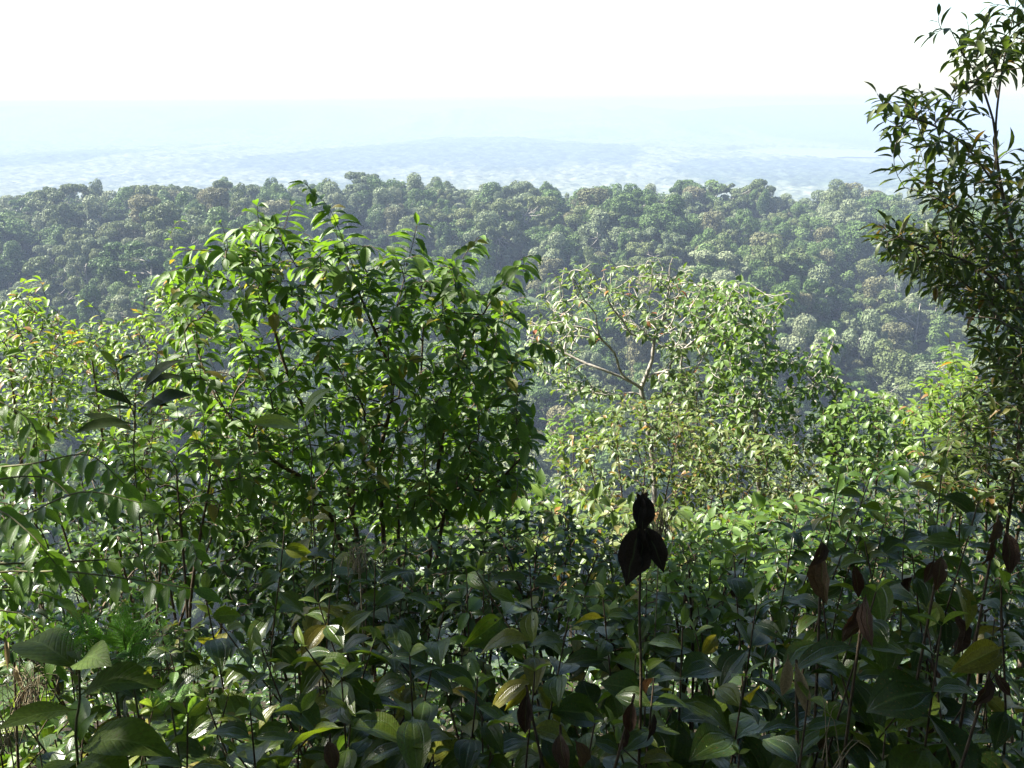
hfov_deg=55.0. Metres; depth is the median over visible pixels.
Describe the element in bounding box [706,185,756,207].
forest tree
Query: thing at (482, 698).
understory shrub
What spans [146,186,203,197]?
forest tree
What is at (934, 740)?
understory shrub
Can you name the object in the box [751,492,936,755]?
shrub
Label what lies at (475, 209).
forest tree
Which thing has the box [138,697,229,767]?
understory shrub
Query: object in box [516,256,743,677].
pale limbed tree
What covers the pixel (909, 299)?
forest tree
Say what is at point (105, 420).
dark leaved sapling
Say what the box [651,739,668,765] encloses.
understory shrub
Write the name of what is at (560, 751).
dying plant
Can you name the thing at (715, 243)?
forest tree
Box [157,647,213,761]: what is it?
understory shrub
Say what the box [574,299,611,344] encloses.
forest tree
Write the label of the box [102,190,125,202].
forest tree
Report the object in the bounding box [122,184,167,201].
forest tree
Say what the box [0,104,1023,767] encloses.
ground
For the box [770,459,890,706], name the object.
understory shrub
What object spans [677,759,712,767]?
understory shrub
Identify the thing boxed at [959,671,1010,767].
dying plant
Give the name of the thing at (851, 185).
forest tree
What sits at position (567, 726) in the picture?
understory shrub
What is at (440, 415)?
leafy shrub
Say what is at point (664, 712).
understory shrub
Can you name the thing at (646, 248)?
forest tree
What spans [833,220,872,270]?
forest tree
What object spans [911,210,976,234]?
forest tree
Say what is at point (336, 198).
forest tree
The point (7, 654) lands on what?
dying plant
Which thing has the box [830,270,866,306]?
forest tree
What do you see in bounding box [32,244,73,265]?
forest tree
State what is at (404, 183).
forest tree
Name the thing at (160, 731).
understory shrub
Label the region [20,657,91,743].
understory shrub
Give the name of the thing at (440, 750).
understory shrub
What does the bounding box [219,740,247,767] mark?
understory shrub
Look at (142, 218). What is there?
forest tree
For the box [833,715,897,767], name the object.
understory shrub
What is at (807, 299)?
forest tree
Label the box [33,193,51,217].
forest tree
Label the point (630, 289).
forest tree
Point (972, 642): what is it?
understory shrub
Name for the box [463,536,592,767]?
understory shrub
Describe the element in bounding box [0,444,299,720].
slope bush
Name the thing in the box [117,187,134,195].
forest tree
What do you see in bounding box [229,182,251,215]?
forest tree
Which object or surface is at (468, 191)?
forest tree
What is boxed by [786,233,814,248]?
forest tree
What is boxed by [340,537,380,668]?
plant
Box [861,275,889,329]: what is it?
forest tree
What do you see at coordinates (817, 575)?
dying plant
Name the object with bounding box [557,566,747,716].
shrub
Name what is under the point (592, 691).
understory shrub
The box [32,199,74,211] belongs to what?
forest tree
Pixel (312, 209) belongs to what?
forest tree
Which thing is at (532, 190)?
forest tree
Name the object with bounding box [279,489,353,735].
understory shrub
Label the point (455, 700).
understory shrub
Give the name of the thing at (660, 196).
forest tree
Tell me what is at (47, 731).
understory shrub
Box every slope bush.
[0,275,95,729]
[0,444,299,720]
[0,482,194,728]
[59,220,187,715]
[100,406,291,749]
[182,474,380,749]
[359,466,579,722]
[529,480,717,641]
[682,486,856,734]
[818,450,1023,673]
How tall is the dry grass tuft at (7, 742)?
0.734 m
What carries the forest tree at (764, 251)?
on the ground
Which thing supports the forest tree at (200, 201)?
on the ground
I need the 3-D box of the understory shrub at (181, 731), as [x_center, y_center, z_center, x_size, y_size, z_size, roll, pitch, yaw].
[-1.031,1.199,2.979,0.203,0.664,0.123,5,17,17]
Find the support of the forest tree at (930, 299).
on the ground
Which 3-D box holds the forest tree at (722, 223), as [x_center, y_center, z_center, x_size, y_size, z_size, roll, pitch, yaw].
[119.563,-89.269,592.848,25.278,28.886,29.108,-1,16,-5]
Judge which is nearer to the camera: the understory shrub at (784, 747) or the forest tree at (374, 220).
the understory shrub at (784, 747)
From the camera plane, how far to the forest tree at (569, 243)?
543.11 m
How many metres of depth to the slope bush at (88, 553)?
6.09 m
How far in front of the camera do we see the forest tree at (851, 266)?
554.20 m
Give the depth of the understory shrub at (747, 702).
2.43 m
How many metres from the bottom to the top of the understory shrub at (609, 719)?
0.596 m
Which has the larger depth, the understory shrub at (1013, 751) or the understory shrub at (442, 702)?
the understory shrub at (442, 702)
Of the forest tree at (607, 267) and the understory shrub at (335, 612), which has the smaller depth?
the understory shrub at (335, 612)
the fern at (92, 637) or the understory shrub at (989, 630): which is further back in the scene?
the understory shrub at (989, 630)
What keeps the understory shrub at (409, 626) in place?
on the ground
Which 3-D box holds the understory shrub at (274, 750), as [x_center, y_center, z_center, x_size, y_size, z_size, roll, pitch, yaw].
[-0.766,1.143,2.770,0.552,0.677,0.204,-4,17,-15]
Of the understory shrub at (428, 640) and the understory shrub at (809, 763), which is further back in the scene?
the understory shrub at (428, 640)
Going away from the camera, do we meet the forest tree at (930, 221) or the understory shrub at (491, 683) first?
the understory shrub at (491, 683)
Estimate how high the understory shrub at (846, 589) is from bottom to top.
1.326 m
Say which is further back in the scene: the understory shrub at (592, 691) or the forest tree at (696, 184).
the forest tree at (696, 184)
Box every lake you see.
[186,144,233,148]
[737,148,892,157]
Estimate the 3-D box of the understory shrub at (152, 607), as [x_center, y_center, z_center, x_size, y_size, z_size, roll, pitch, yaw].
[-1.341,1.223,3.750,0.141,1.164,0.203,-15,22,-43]
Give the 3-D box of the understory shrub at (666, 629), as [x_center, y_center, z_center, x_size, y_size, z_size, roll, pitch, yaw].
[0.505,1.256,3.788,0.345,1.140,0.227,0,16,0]
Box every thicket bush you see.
[539,408,609,691]
[544,394,720,636]
[649,364,758,690]
[677,417,830,689]
[810,386,925,580]
[897,332,1001,654]
[912,330,1023,743]
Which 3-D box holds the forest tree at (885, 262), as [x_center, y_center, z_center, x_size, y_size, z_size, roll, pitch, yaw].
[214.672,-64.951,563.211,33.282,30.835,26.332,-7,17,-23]
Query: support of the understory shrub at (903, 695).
on the ground
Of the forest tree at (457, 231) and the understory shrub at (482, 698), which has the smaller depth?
the understory shrub at (482, 698)
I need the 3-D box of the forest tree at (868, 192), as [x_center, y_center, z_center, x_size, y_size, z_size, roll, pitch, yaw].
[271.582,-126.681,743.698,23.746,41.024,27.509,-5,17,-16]
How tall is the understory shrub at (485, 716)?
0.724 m
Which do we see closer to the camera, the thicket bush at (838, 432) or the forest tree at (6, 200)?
the thicket bush at (838, 432)
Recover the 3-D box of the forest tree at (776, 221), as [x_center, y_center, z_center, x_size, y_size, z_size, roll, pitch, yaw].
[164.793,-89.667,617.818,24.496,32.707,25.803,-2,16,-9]
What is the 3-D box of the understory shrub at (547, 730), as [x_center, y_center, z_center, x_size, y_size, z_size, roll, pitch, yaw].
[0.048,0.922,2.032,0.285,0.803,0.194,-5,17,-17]
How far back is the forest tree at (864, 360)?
449.24 m
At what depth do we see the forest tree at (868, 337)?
437.45 m
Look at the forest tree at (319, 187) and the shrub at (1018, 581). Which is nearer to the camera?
the shrub at (1018, 581)
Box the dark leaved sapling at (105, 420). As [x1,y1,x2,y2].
[75,350,190,689]
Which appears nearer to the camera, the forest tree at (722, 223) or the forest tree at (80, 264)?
the forest tree at (80, 264)
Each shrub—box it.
[0,395,223,683]
[0,596,215,757]
[0,615,113,767]
[0,624,69,767]
[0,641,63,766]
[0,687,31,767]
[1,690,64,767]
[8,661,42,767]
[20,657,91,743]
[44,567,98,767]
[44,600,94,752]
[64,699,93,761]
[72,635,165,759]
[90,637,187,767]
[110,568,178,716]
[126,700,209,767]
[129,698,181,767]
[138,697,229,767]
[139,565,171,726]
[145,610,203,748]
[151,180,555,711]
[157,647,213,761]
[162,620,217,747]
[162,627,196,695]
[164,685,190,741]
[169,571,276,767]
[182,581,238,722]
[182,678,241,767]
[192,685,253,767]
[195,514,310,757]
[207,529,482,675]
[208,553,411,752]
[209,696,292,767]
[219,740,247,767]
[234,673,282,753]
[248,626,329,767]
[266,687,329,765]
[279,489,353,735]
[281,688,313,746]
[282,566,304,767]
[288,545,453,749]
[289,662,399,767]
[291,735,316,753]
[294,593,404,767]
[297,506,388,750]
[303,575,368,749]
[316,602,401,745]
[332,676,389,745]
[334,631,358,743]
[335,663,377,751]
[341,597,359,661]
[346,568,388,711]
[355,601,479,767]
[359,629,534,767]
[362,522,434,753]
[385,553,579,767]
[414,747,450,767]
[416,621,435,697]
[421,639,487,767]
[423,745,448,767]
[427,613,459,737]
[443,601,493,739]
[444,559,504,751]
[454,658,511,767]
[458,505,629,767]
[462,540,513,747]
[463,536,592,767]
[463,702,505,754]
[475,688,494,767]
[478,566,518,758]
[486,661,572,767]
[500,598,567,759]
[505,648,583,767]
[510,594,603,767]
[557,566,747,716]
[557,603,624,737]
[558,588,599,767]
[559,568,682,729]
[562,693,595,749]
[565,581,644,765]
[577,711,602,767]
[591,543,660,692]
[591,605,728,767]
[595,705,637,767]
[597,717,615,767]
[598,637,690,767]
[600,578,682,725]
[615,674,690,767]
[615,725,672,767]
[633,523,770,732]
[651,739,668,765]
[661,587,693,725]
[669,579,791,767]
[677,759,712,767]
[688,662,768,767]
[691,587,729,731]
[693,598,715,699]
[708,545,776,757]
[711,535,764,695]
[728,579,921,737]
[729,699,757,765]
[730,620,778,715]
[731,745,750,767]
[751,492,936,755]
[754,508,845,733]
[758,662,859,767]
[758,671,847,767]
[765,553,832,733]
[769,550,881,767]
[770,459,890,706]
[775,465,899,714]
[778,628,810,717]
[793,579,909,767]
[802,713,841,767]
[806,739,941,767]
[821,557,872,605]
[821,561,838,738]
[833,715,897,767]
[834,457,974,767]
[853,505,946,744]
[855,584,948,731]
[863,563,915,680]
[866,611,977,767]
[869,602,944,730]
[871,557,892,681]
[874,723,897,767]
[883,489,1002,743]
[897,569,1023,767]
[898,554,1023,733]
[903,639,1014,749]
[905,630,960,739]
[914,670,980,767]
[915,696,969,751]
[924,618,1000,740]
[929,618,973,733]
[932,623,984,727]
[966,611,1008,734]
[970,674,995,749]
[977,559,1019,747]
[998,712,1023,759]
[1005,604,1023,687]
[1007,726,1023,754]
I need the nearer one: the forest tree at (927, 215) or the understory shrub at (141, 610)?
the understory shrub at (141, 610)
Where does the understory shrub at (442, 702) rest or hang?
on the ground
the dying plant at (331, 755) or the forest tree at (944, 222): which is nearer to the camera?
the dying plant at (331, 755)
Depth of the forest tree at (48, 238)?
588.12 m
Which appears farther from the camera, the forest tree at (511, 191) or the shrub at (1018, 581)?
the forest tree at (511, 191)
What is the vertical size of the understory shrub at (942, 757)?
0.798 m
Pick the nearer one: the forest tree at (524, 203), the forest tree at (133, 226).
the forest tree at (133, 226)
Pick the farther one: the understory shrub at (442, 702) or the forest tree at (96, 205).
the forest tree at (96, 205)
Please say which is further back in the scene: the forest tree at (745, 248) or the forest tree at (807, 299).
the forest tree at (745, 248)
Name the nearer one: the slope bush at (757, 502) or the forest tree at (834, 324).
the slope bush at (757, 502)
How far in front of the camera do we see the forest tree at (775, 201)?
687.15 m
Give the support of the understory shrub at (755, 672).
on the ground
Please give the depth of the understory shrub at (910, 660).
3.72 m
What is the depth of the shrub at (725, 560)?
3.87 m
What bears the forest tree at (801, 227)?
on the ground
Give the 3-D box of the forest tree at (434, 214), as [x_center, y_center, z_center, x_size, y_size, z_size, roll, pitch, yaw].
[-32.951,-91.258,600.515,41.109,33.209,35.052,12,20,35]
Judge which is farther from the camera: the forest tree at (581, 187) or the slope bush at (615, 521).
the forest tree at (581, 187)
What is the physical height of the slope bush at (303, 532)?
2.394 m
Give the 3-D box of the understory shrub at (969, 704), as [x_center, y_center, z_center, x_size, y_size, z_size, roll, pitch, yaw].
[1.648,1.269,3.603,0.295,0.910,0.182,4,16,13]
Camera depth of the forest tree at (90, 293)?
441.89 m
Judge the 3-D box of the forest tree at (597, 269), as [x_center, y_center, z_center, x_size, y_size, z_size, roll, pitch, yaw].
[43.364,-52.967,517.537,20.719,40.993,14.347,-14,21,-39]
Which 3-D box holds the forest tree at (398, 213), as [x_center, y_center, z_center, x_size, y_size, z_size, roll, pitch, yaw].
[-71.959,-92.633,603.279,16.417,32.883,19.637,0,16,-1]
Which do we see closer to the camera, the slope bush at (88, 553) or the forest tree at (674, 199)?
the slope bush at (88, 553)
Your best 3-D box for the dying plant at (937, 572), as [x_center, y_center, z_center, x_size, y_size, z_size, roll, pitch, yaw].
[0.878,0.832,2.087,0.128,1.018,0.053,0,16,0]
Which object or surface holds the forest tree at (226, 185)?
on the ground
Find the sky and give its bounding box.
[0,0,1023,107]
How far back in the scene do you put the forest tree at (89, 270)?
513.53 m
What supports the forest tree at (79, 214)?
on the ground
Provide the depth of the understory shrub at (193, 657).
3.63 m
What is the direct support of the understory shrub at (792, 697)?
on the ground
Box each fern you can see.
[43,611,150,766]
[94,586,179,767]
[140,681,198,767]
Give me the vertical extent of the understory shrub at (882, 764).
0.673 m
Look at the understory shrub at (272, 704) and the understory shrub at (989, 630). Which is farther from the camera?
the understory shrub at (989, 630)
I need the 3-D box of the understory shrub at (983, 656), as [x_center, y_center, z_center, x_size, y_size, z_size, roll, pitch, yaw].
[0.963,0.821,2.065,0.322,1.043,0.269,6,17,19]
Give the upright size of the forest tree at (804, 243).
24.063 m
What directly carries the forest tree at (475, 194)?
on the ground
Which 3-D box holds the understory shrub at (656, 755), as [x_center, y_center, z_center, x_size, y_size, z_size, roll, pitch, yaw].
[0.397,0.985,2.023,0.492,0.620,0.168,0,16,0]
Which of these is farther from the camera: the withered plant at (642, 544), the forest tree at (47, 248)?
the forest tree at (47, 248)
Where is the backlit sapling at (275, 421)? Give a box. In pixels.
[248,388,331,694]
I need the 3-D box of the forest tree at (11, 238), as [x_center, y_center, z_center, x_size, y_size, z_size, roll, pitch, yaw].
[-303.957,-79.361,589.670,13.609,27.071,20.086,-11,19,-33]
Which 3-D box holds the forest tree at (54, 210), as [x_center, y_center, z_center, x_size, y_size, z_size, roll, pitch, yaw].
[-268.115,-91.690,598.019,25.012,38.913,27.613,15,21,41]
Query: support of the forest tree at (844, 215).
on the ground
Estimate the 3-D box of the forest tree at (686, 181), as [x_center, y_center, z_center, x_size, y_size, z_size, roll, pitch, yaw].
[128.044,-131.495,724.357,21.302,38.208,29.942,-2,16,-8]
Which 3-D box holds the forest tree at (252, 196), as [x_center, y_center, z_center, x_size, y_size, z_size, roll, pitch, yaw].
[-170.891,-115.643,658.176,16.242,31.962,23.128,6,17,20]
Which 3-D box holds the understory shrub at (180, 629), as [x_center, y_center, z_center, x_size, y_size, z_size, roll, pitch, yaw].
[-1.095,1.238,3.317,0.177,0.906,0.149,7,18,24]
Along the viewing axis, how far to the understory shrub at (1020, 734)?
2.72 m
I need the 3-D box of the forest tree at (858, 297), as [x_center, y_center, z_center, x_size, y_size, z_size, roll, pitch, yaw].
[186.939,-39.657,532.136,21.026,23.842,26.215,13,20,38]
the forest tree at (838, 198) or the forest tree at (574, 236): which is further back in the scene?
the forest tree at (838, 198)
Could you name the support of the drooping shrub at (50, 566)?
on the ground
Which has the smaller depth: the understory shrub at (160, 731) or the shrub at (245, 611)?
the understory shrub at (160, 731)
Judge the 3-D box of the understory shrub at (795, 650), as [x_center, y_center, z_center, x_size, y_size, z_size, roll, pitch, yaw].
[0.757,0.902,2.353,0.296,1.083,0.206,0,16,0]
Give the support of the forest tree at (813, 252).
on the ground
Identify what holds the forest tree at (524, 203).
on the ground
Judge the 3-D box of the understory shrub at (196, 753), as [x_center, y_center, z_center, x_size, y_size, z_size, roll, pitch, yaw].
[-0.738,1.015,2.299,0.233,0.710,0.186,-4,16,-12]
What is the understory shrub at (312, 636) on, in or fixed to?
on the ground
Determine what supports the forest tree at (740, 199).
on the ground
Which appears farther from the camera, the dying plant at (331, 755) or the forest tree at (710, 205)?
the forest tree at (710, 205)
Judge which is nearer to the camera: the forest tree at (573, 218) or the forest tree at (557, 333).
the forest tree at (557, 333)
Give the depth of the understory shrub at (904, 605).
3.73 m
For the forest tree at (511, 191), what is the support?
on the ground
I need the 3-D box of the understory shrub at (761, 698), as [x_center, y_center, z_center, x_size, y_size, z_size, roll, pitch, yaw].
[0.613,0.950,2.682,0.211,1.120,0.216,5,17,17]
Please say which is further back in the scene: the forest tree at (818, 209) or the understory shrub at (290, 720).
the forest tree at (818, 209)
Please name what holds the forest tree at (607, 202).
on the ground
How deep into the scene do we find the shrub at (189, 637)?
3.54 m
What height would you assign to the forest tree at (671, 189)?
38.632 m
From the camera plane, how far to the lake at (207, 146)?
6053.47 m
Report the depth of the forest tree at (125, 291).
447.61 m
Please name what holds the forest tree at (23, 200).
on the ground
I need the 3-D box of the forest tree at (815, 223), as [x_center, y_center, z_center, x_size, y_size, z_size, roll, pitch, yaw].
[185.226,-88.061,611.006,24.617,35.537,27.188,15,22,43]
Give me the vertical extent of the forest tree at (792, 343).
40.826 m
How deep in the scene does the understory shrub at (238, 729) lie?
1.88 m
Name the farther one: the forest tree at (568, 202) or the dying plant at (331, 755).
the forest tree at (568, 202)
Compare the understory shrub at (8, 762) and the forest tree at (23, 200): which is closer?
the understory shrub at (8, 762)
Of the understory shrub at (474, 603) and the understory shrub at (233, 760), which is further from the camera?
the understory shrub at (474, 603)
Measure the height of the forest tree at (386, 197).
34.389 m
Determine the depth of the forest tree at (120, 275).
485.76 m
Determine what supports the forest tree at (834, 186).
on the ground
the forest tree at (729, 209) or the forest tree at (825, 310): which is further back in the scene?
the forest tree at (729, 209)
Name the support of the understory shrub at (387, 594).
on the ground
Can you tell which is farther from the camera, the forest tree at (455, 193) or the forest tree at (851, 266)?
the forest tree at (455, 193)
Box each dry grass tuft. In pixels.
[0,660,72,767]
[0,672,55,767]
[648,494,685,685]
[816,681,875,767]
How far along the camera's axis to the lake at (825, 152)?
5321.15 m
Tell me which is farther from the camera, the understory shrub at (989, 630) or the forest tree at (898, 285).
the forest tree at (898, 285)
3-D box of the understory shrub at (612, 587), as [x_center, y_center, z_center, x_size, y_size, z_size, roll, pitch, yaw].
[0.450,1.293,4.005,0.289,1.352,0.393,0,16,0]
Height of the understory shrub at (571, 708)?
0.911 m
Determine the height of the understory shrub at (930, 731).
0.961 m
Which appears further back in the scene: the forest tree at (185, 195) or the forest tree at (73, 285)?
the forest tree at (185, 195)
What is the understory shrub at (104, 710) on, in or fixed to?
on the ground
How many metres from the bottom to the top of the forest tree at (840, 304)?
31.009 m
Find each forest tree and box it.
[0,195,20,211]
[0,231,15,242]
[0,240,22,293]
[0,242,22,253]
[8,197,49,215]
[11,195,40,206]
[15,193,76,207]
[22,255,78,294]
[23,208,67,237]
[25,183,98,208]
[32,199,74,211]
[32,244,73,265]
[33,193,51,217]
[35,276,84,307]
[37,223,96,245]
[44,202,90,229]
[44,203,128,222]
[50,226,74,253]
[52,227,116,255]
[64,222,126,242]
[65,239,96,283]
[67,247,104,282]
[75,236,109,264]
[76,284,110,337]
[78,308,112,333]
[79,194,109,238]
[89,267,115,304]
[97,273,115,303]
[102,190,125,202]
[102,287,153,321]
[103,219,150,239]
[105,266,131,300]
[105,293,147,323]
[106,281,127,306]
[107,187,134,213]
[107,204,122,218]
[115,193,161,240]
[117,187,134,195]
[121,237,164,282]
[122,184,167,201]
[135,253,161,286]
[139,205,150,231]
[142,203,201,241]
[144,230,172,251]
[145,200,177,249]
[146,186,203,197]
[157,189,179,206]
[159,197,170,207]
[164,224,217,255]
[166,189,186,207]
[173,214,214,262]
[174,191,208,220]
[184,195,194,204]
[196,188,212,212]
[202,186,231,227]
[211,180,258,203]
[228,197,264,218]
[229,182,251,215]
[246,189,256,203]
[256,192,271,209]
[266,193,306,219]
[288,181,304,196]
[307,181,348,228]
[307,202,353,226]
[314,182,332,198]
[325,192,354,241]
[342,171,378,217]
[353,182,405,206]
[357,176,406,203]
[363,204,390,229]
[368,186,396,233]
[384,206,404,245]
[394,206,432,255]
[395,188,437,209]
[396,181,408,194]
[405,172,423,208]
[408,221,436,256]
[422,183,433,189]
[424,208,487,245]
[433,207,455,227]
[445,188,466,204]
[449,216,494,245]
[460,190,507,198]
[464,198,483,242]
[466,187,503,195]
[469,191,490,211]
[470,219,526,270]
[475,182,502,203]
[490,196,558,232]
[502,185,542,199]
[503,181,530,205]
[507,180,518,198]
[507,201,525,218]
[519,192,539,214]
[521,226,549,251]
[526,257,567,299]
[527,231,575,267]
[533,303,569,328]
[541,189,575,220]
[543,325,588,346]
[544,238,576,272]
[548,227,594,250]
[554,256,569,280]
[557,345,592,370]
[563,212,571,226]
[564,205,620,252]
[565,192,577,204]
[567,187,610,225]
[573,185,605,196]
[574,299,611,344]
[577,199,623,251]
[578,209,624,250]
[580,246,606,299]
[593,251,609,268]
[596,262,618,293]
[606,196,628,258]
[612,183,656,204]
[613,281,641,300]
[615,192,647,240]
[616,255,671,289]
[617,215,642,236]
[625,187,656,214]
[625,226,658,258]
[625,240,685,262]
[626,273,667,321]
[649,194,687,245]
[656,192,664,200]
[657,231,691,265]
[661,216,688,244]
[664,191,702,216]
[667,267,706,307]
[669,183,706,195]
[669,243,697,265]
[672,264,728,284]
[682,186,706,213]
[683,179,698,186]
[683,215,702,238]
[687,203,737,215]
[688,183,713,197]
[688,199,735,215]
[689,227,735,260]
[696,212,732,233]
[696,243,727,274]
[702,211,724,237]
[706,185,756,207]
[706,232,730,267]
[708,178,775,205]
[723,208,760,242]
[732,276,762,298]
[735,244,760,264]
[737,259,783,290]
[742,245,820,277]
[754,185,783,210]
[757,279,836,318]
[759,217,797,238]
[769,271,799,288]
[769,275,817,297]
[776,313,843,383]
[784,221,810,239]
[784,292,812,335]
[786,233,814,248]
[791,213,831,240]
[791,288,820,317]
[795,190,824,210]
[796,240,816,249]
[804,257,826,286]
[805,238,845,272]
[806,248,835,276]
[807,263,833,319]
[808,204,835,222]
[811,256,821,265]
[813,226,834,249]
[813,320,847,356]
[815,189,837,213]
[815,298,830,318]
[817,178,860,207]
[817,288,869,327]
[818,248,838,286]
[822,198,875,230]
[824,184,847,211]
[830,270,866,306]
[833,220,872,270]
[837,261,856,286]
[838,182,863,196]
[841,308,887,359]
[841,311,857,344]
[845,288,863,308]
[854,252,883,284]
[860,189,883,199]
[860,246,911,275]
[860,349,920,394]
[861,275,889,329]
[863,289,950,349]
[868,192,887,206]
[871,338,914,406]
[881,321,913,371]
[882,254,913,297]
[895,212,923,234]
[902,187,931,205]
[902,344,964,371]
[903,293,931,327]
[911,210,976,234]
[918,200,948,210]
[919,220,941,275]
[923,264,936,311]
[927,206,961,230]
[931,276,953,314]
[939,220,948,227]
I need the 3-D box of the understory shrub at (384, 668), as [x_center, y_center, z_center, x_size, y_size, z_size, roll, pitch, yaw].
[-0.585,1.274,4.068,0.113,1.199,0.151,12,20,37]
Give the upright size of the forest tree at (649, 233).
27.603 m
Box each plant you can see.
[4,637,26,767]
[324,733,339,767]
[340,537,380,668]
[517,685,544,767]
[552,725,590,767]
[613,693,656,767]
[617,492,667,767]
[780,654,810,767]
[806,541,863,767]
[842,594,873,767]
[906,555,947,743]
[952,514,1020,767]
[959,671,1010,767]
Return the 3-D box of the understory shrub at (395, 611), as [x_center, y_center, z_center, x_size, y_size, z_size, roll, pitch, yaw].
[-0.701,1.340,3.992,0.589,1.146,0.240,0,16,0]
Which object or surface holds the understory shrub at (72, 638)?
on the ground
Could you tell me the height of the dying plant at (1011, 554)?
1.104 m
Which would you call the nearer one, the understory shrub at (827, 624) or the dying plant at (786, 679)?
the dying plant at (786, 679)
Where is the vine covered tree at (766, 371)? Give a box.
[678,275,857,714]
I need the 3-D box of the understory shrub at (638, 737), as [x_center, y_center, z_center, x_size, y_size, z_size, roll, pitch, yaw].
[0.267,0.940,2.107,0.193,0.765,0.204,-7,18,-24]
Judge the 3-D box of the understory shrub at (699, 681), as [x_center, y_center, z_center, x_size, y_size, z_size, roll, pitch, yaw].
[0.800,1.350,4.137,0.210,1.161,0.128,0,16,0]
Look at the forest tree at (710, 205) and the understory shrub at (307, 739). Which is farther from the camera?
the forest tree at (710, 205)
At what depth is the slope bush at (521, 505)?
6.47 m
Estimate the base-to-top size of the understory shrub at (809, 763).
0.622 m
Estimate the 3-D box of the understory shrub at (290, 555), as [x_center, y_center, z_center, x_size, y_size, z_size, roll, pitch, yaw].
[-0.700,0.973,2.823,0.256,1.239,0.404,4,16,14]
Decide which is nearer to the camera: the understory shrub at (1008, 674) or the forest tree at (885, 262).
the understory shrub at (1008, 674)
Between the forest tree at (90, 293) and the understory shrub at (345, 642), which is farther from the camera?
the forest tree at (90, 293)
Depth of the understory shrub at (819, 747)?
2.19 m
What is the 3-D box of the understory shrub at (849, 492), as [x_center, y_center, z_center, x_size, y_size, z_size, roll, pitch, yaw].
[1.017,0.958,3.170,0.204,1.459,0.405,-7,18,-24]
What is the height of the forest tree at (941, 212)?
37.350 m
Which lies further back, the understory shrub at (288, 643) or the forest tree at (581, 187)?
the forest tree at (581, 187)
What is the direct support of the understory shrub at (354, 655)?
on the ground
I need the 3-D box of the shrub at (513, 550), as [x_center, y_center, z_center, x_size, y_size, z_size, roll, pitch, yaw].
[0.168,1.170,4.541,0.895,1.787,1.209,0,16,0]
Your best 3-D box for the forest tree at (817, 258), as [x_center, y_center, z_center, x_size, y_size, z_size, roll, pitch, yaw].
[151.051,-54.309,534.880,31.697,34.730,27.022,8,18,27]
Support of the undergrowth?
on the ground
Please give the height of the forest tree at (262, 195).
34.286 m
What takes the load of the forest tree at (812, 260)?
on the ground
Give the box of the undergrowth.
[0,634,1023,767]
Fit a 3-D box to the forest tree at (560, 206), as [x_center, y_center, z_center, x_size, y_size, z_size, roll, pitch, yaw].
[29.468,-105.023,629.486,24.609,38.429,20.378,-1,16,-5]
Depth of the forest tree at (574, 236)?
565.24 m
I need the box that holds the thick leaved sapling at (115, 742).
[0,627,173,767]
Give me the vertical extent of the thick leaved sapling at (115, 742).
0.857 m
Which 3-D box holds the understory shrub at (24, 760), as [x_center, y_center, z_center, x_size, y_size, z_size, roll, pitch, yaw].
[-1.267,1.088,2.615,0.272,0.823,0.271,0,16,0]
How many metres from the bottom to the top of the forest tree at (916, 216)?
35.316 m
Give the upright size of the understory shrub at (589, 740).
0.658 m
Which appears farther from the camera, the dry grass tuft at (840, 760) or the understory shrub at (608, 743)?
the understory shrub at (608, 743)
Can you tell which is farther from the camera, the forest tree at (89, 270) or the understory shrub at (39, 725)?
the forest tree at (89, 270)
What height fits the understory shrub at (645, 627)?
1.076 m
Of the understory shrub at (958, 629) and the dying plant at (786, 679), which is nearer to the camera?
the dying plant at (786, 679)
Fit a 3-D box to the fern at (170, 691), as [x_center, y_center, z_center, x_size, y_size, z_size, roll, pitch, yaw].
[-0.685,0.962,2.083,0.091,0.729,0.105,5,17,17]
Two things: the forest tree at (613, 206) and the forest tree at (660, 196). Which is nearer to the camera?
the forest tree at (613, 206)
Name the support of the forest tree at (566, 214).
on the ground
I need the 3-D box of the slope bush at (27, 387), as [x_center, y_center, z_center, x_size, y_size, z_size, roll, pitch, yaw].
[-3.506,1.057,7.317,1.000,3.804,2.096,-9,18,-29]
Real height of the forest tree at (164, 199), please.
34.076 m
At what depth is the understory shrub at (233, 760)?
2.19 m
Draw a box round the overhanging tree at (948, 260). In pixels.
[859,0,1023,753]
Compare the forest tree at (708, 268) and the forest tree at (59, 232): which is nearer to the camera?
the forest tree at (708, 268)
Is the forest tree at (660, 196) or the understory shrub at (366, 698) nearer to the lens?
the understory shrub at (366, 698)
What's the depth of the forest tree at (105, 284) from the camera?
487.76 m
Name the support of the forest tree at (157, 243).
on the ground
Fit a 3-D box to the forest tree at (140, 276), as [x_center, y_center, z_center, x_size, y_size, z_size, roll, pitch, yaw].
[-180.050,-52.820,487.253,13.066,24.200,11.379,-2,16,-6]

